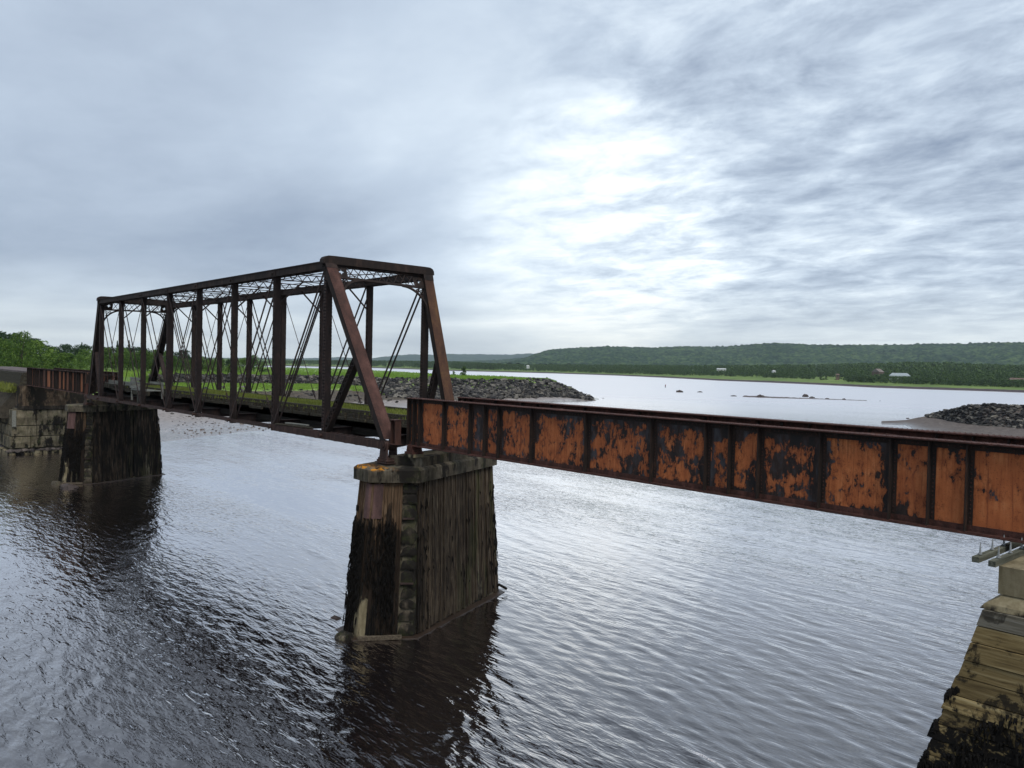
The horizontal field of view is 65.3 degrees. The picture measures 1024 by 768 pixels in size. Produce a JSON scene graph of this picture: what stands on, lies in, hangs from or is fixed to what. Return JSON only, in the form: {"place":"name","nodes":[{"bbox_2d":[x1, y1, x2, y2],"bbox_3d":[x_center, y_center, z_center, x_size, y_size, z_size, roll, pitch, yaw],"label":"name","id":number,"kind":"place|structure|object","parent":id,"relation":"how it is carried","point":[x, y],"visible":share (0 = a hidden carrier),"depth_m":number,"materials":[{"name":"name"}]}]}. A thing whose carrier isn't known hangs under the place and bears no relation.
{"place":"outdoors","nodes":[
{"label":"outdoors","id":0,"kind":"place"},
{"bbox_2d":[0,390,15,417],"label":"earth bank","id":1,"kind":"structure","parent":0,"point":[7,401],"depth_m":81.55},
{"bbox_2d":[0,380,22,392],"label":"approach weeds","id":2,"kind":"object","parent":1,"relation":"on","point":[8,388],"visible":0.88,"depth_m":81.49,"materials":[{"name":"green plant"}]},
{"bbox_2d":[83,369,139,376],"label":"field grass","id":3,"kind":"structure","parent":0,"point":[130,374],"depth_m":192.68,"materials":[{"name":"green plant"}]},
{"bbox_2d":[0,364,598,446],"bbox_3d":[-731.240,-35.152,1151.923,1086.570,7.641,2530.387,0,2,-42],"label":"bank terrain","id":4,"kind":"structure","parent":0,"point":[167,425],"depth_m":124.42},
{"bbox_2d":[0,333,26,357],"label":"leafy tree","id":5,"kind":"object","parent":4,"relation":"on","point":[9,337],"visible":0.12,"depth_m":244.61,"materials":[{"name":"green plant"}]},
{"bbox_2d":[0,366,27,385],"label":"timber approach","id":6,"kind":"structure","parent":4,"relation":"on","point":[18,375],"depth_m":85.10,"materials":[{"name":"grey wood"}]},
{"bbox_2d":[0,331,38,367],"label":"leafy tree","id":7,"kind":"object","parent":4,"relation":"on","point":[18,361],"visible":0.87,"depth_m":127.53,"materials":[{"name":"green plant"}]},
{"bbox_2d":[10,342,39,367],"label":"leafy tree","id":8,"kind":"object","parent":4,"relation":"on","point":[36,360],"visible":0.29,"depth_m":131.21,"materials":[{"name":"green plant"}]},
{"bbox_2d":[9,340,57,368],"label":"leafy tree","id":9,"kind":"object","parent":4,"relation":"on","point":[38,343],"visible":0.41,"depth_m":135.88,"materials":[{"name":"green plant"}]},
{"bbox_2d":[0,384,88,454],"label":"stone abutment","id":10,"kind":"object","parent":4,"relation":"on","point":[34,422],"visible":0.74,"depth_m":81.44,"materials":[{"name":"stone"}]},
{"bbox_2d":[33,344,67,368],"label":"leafy tree","id":11,"kind":"object","parent":4,"relation":"on","point":[43,348],"visible":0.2,"depth_m":146.42,"materials":[{"name":"green plant"}]},
{"bbox_2d":[43,351,66,367],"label":"leafy tree","id":12,"kind":"object","parent":4,"relation":"on","point":[50,360],"visible":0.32,"depth_m":143.21,"materials":[{"name":"green plant"}]},
{"bbox_2d":[54,345,69,353],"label":"leafy tree","id":13,"kind":"object","parent":4,"relation":"on","point":[61,347],"visible":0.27,"depth_m":260.48,"materials":[{"name":"green plant"}]},
{"bbox_2d":[46,352,80,368],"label":"leafy tree","id":14,"kind":"object","parent":4,"relation":"on","point":[63,355],"visible":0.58,"depth_m":143.43,"materials":[{"name":"green plant"}]},
{"bbox_2d":[60,343,73,361],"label":"leafy tree","id":15,"kind":"object","parent":4,"relation":"on","point":[69,346],"visible":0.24,"depth_m":266.91,"materials":[{"name":"green plant"}]},
{"bbox_2d":[59,353,75,368],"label":"leafy tree","id":16,"kind":"object","parent":4,"relation":"on","point":[71,356],"visible":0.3,"depth_m":193.14,"materials":[{"name":"green plant"}]},
{"bbox_2d":[66,344,89,362],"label":"leafy tree","id":17,"kind":"object","parent":4,"relation":"on","point":[76,350],"visible":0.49,"depth_m":250.24,"materials":[{"name":"green plant"}]},
{"bbox_2d":[68,354,88,369],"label":"leafy tree","id":18,"kind":"object","parent":4,"relation":"on","point":[78,356],"visible":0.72,"depth_m":182.74,"materials":[{"name":"green plant"}]},
{"bbox_2d":[79,345,92,362],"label":"leafy tree","id":19,"kind":"object","parent":4,"relation":"on","point":[91,347],"visible":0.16,"depth_m":262.91,"materials":[{"name":"green plant"}]},
{"bbox_2d":[76,349,106,369],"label":"leafy tree","id":20,"kind":"object","parent":4,"relation":"on","point":[87,357],"visible":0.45,"depth_m":210.69,"materials":[{"name":"green plant"}]},
{"bbox_2d":[104,347,115,370],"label":"leafy tree","id":21,"kind":"object","parent":4,"relation":"on","point":[106,352],"visible":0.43,"depth_m":222.29,"materials":[{"name":"green plant"}]},
{"bbox_2d":[110,353,117,371],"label":"leafy tree","id":22,"kind":"object","parent":4,"relation":"on","point":[115,354],"visible":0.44,"depth_m":222.60,"materials":[{"name":"green plant"}]},
{"bbox_2d":[108,347,132,370],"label":"leafy tree","id":23,"kind":"object","parent":4,"relation":"on","point":[125,349],"visible":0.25,"depth_m":222.42,"materials":[{"name":"green plant"}]},
{"bbox_2d":[117,351,139,371],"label":"leafy tree","id":24,"kind":"object","parent":4,"relation":"on","point":[130,368],"visible":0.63,"depth_m":219.03,"materials":[{"name":"green plant"}]},
{"bbox_2d":[124,346,140,367],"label":"leafy tree","id":25,"kind":"object","parent":4,"relation":"on","point":[137,349],"visible":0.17,"depth_m":260.47,"materials":[{"name":"green plant"}]},
{"bbox_2d":[127,350,140,370],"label":"leafy tree","id":26,"kind":"object","parent":4,"relation":"on","point":[137,356],"visible":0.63,"depth_m":218.84,"materials":[{"name":"green plant"}]},
{"bbox_2d":[133,350,153,370],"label":"leafy tree","id":27,"kind":"object","parent":4,"relation":"on","point":[147,361],"visible":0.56,"depth_m":221.39,"materials":[{"name":"green plant"}]},
{"bbox_2d":[146,353,153,369],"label":"leafy tree","id":28,"kind":"object","parent":4,"relation":"on","point":[151,356],"visible":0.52,"depth_m":222.14,"materials":[{"name":"green plant"}]},
{"bbox_2d":[173,355,181,371],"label":"leafy tree","id":29,"kind":"object","parent":4,"relation":"on","point":[174,360],"visible":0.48,"depth_m":229.67,"materials":[{"name":"green plant"}]},
{"bbox_2d":[177,358,188,371],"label":"leafy tree","id":30,"kind":"object","parent":4,"relation":"on","point":[183,364],"visible":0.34,"depth_m":242.10,"materials":[{"name":"green plant"}]},
{"bbox_2d":[202,359,214,371],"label":"leafy tree","id":31,"kind":"object","parent":4,"relation":"on","point":[205,363],"visible":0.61,"depth_m":239.27,"materials":[{"name":"green plant"}]},
{"bbox_2d":[170,415,269,435],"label":"mud flat stones","id":32,"kind":"object","parent":4,"relation":"on","point":[209,425],"visible":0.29,"depth_m":115.19,"materials":[{"name":"grey stone"}]},
{"bbox_2d":[215,359,227,372],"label":"leafy tree","id":33,"kind":"object","parent":4,"relation":"on","point":[223,363],"visible":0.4,"depth_m":235.04,"materials":[{"name":"green plant"}]},
{"bbox_2d":[238,358,245,371],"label":"leafy tree","id":34,"kind":"object","parent":4,"relation":"on","point":[242,365],"visible":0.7,"depth_m":274.48,"materials":[{"name":"green plant"}]},
{"bbox_2d":[252,355,262,371],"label":"leafy tree","id":35,"kind":"object","parent":4,"relation":"on","point":[255,364],"visible":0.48,"depth_m":285.27,"materials":[{"name":"green plant"}]},
{"bbox_2d":[256,362,269,371],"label":"shrub","id":36,"kind":"object","parent":4,"relation":"on","point":[261,366],"visible":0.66,"depth_m":285.43,"materials":[{"name":"green plant"}]},
{"bbox_2d":[146,382,389,394],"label":"grassy bank","id":37,"kind":"structure","parent":4,"relation":"on","point":[303,386],"depth_m":200.00,"materials":[{"name":"green plant"}]},
{"bbox_2d":[132,366,556,381],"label":"dike grass","id":38,"kind":"structure","parent":4,"relation":"on","point":[393,374],"depth_m":267.08,"materials":[{"name":"green plant"}]},
{"bbox_2d":[460,366,465,374],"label":"shrub","id":39,"kind":"object","parent":4,"relation":"on","point":[463,369],"visible":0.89,"depth_m":329.13,"materials":[{"name":"green plant"}]},
{"bbox_2d":[204,353,536,360],"bbox_3d":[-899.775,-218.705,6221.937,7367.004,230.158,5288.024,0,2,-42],"label":"distant hills","id":40,"kind":"structure","parent":0,"point":[452,357],"depth_m":6912.34,"materials":[{"name":"green plant"}]},
{"bbox_2d":[148,372,595,413],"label":"riprap embankment","id":41,"kind":"structure","parent":0,"point":[515,388],"depth_m":223.00,"materials":[{"name":"stone"}]},
{"bbox_2d":[461,358,520,362],"bbox_3d":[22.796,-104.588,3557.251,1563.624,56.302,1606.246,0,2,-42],"label":"ridge","id":42,"kind":"structure","parent":0,"point":[496,361],"depth_m":3405.41,"materials":[{"name":"green plant"}]},
{"bbox_2d":[0,366,1023,767],"bbox_3d":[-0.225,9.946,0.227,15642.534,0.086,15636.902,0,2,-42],"label":"river","id":43,"kind":"structure","parent":0,"point":[186,608],"depth_m":30.96,"materials":[{"name":"grey liquid"}]},
{"bbox_2d":[60,483,78,488],"bbox_3d":[-33.552,7.746,60.546,1.822,0.426,0.931,2,2,33],"label":"river rock","id":44,"kind":"object","parent":43,"relation":"in","point":[69,486],"visible":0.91,"depth_m":60.13,"materials":[{"name":"grey stone"}]},
{"bbox_2d":[51,399,164,483],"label":"bridge pier","id":45,"kind":"structure","parent":43,"relation":"in","point":[104,442],"depth_m":63.75,"materials":[{"name":"concrete"}]},
{"bbox_2d":[26,367,117,393],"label":"girder bridge","id":46,"kind":"structure","parent":45,"relation":"on","point":[69,380],"depth_m":70.52,"materials":[{"name":"metal"}]},
{"bbox_2d":[331,615,340,619],"bbox_3d":[-6.831,9.137,31.086,0.553,0.242,0.321,2,2,35],"label":"river rock","id":47,"kind":"object","parent":43,"relation":"in","point":[336,617],"visible":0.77,"depth_m":31.03,"materials":[{"name":"grey stone"}]},
{"bbox_2d":[334,446,504,640],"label":"bridge pier","id":48,"kind":"structure","parent":43,"relation":"in","point":[423,556],"depth_m":29.57,"materials":[{"name":"concrete"}]},
{"bbox_2d":[82,255,453,463],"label":"truss bridge","id":49,"kind":"structure","parent":48,"relation":"on","point":[338,419],"depth_m":40.60,"materials":[{"name":"metal"}]},
{"bbox_2d":[275,423,312,427],"bbox_3d":[-9.836,1.877,35.971,3.010,0.070,0.160,3,2,44],"label":"loose plank","id":50,"kind":"object","parent":49,"relation":"on","point":[293,425],"visible":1,"depth_m":35.81,"materials":[{"name":"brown wood"}]},
{"bbox_2d":[285,422,308,425],"bbox_3d":[-9.751,1.813,36.244,0.160,0.070,1.903,0,2,-44],"label":"loose plank","id":51,"kind":"object","parent":49,"relation":"on","point":[296,423],"visible":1,"depth_m":36.19,"materials":[{"name":"grey wood"}]},
{"bbox_2d":[406,397,1023,543],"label":"girder bridge","id":52,"kind":"structure","parent":48,"relation":"on","point":[972,484],"depth_m":18.97,"materials":[{"name":"metal"}]},
{"bbox_2d":[497,583,506,589],"bbox_3d":[-0.614,9.103,35.052,0.852,0.746,0.158,2,1,18],"label":"broken timber","id":53,"kind":"object","parent":43,"relation":"in","point":[501,586],"visible":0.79,"depth_m":34.96,"materials":[{"name":"brown wood"}]},
{"bbox_2d":[743,395,866,400],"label":"gravel bar","id":54,"kind":"object","parent":43,"relation":"on","point":[794,398],"visible":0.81,"depth_m":303.18,"materials":[{"name":"grey gravel"}]},
{"bbox_2d":[917,555,1023,767],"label":"crib pier","id":55,"kind":"structure","parent":43,"relation":"in","point":[978,722],"depth_m":13.71,"materials":[{"name":"wood"}]},
{"bbox_2d":[972,535,1023,562],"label":"bearing timber","id":56,"kind":"object","parent":55,"relation":"on","point":[991,552],"visible":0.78,"depth_m":14.61,"materials":[{"name":"grey wood"}]},
{"bbox_2d":[988,538,1023,567],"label":"bearing timber","id":57,"kind":"object","parent":55,"relation":"on","point":[999,560],"visible":1,"depth_m":14.19,"materials":[{"name":"grey wood"}]},
{"bbox_2d":[0,0,1023,358],"label":"sky","id":58,"kind":"structure","parent":0,"point":[565,173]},
{"bbox_2d":[212,358,1023,392],"bbox_3d":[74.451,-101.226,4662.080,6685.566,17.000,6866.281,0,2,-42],"label":"shore","id":59,"kind":"structure","parent":0,"point":[831,381],"depth_m":769.86,"materials":[{"name":"green plant"}]},
{"bbox_2d":[111,358,1023,387],"bbox_3d":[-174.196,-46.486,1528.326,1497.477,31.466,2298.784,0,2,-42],"label":"wood","id":60,"kind":"object","parent":59,"relation":"on","point":[960,373],"visible":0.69,"depth_m":940.16,"materials":[{"name":"green plant"}]},
{"bbox_2d":[872,368,883,375],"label":"house","id":61,"kind":"structure","parent":59,"relation":"on","point":[877,371],"depth_m":707.14,"materials":[{"name":"grey"}]},
{"bbox_2d":[889,372,909,379],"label":"house","id":62,"kind":"structure","parent":59,"relation":"on","point":[899,374],"depth_m":708.22,"materials":[{"name":"white"}]},
{"bbox_2d":[502,342,1023,366],"bbox_3d":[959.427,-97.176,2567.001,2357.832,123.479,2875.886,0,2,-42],"label":"wooded ridge","id":63,"kind":"structure","parent":0,"point":[993,353],"depth_m":2340.24,"materials":[{"name":"green plant"}]},
{"bbox_2d":[881,403,1023,436],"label":"spit","id":64,"kind":"structure","parent":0,"point":[996,419],"depth_m":155.96,"materials":[{"name":"stone"}]}
]}

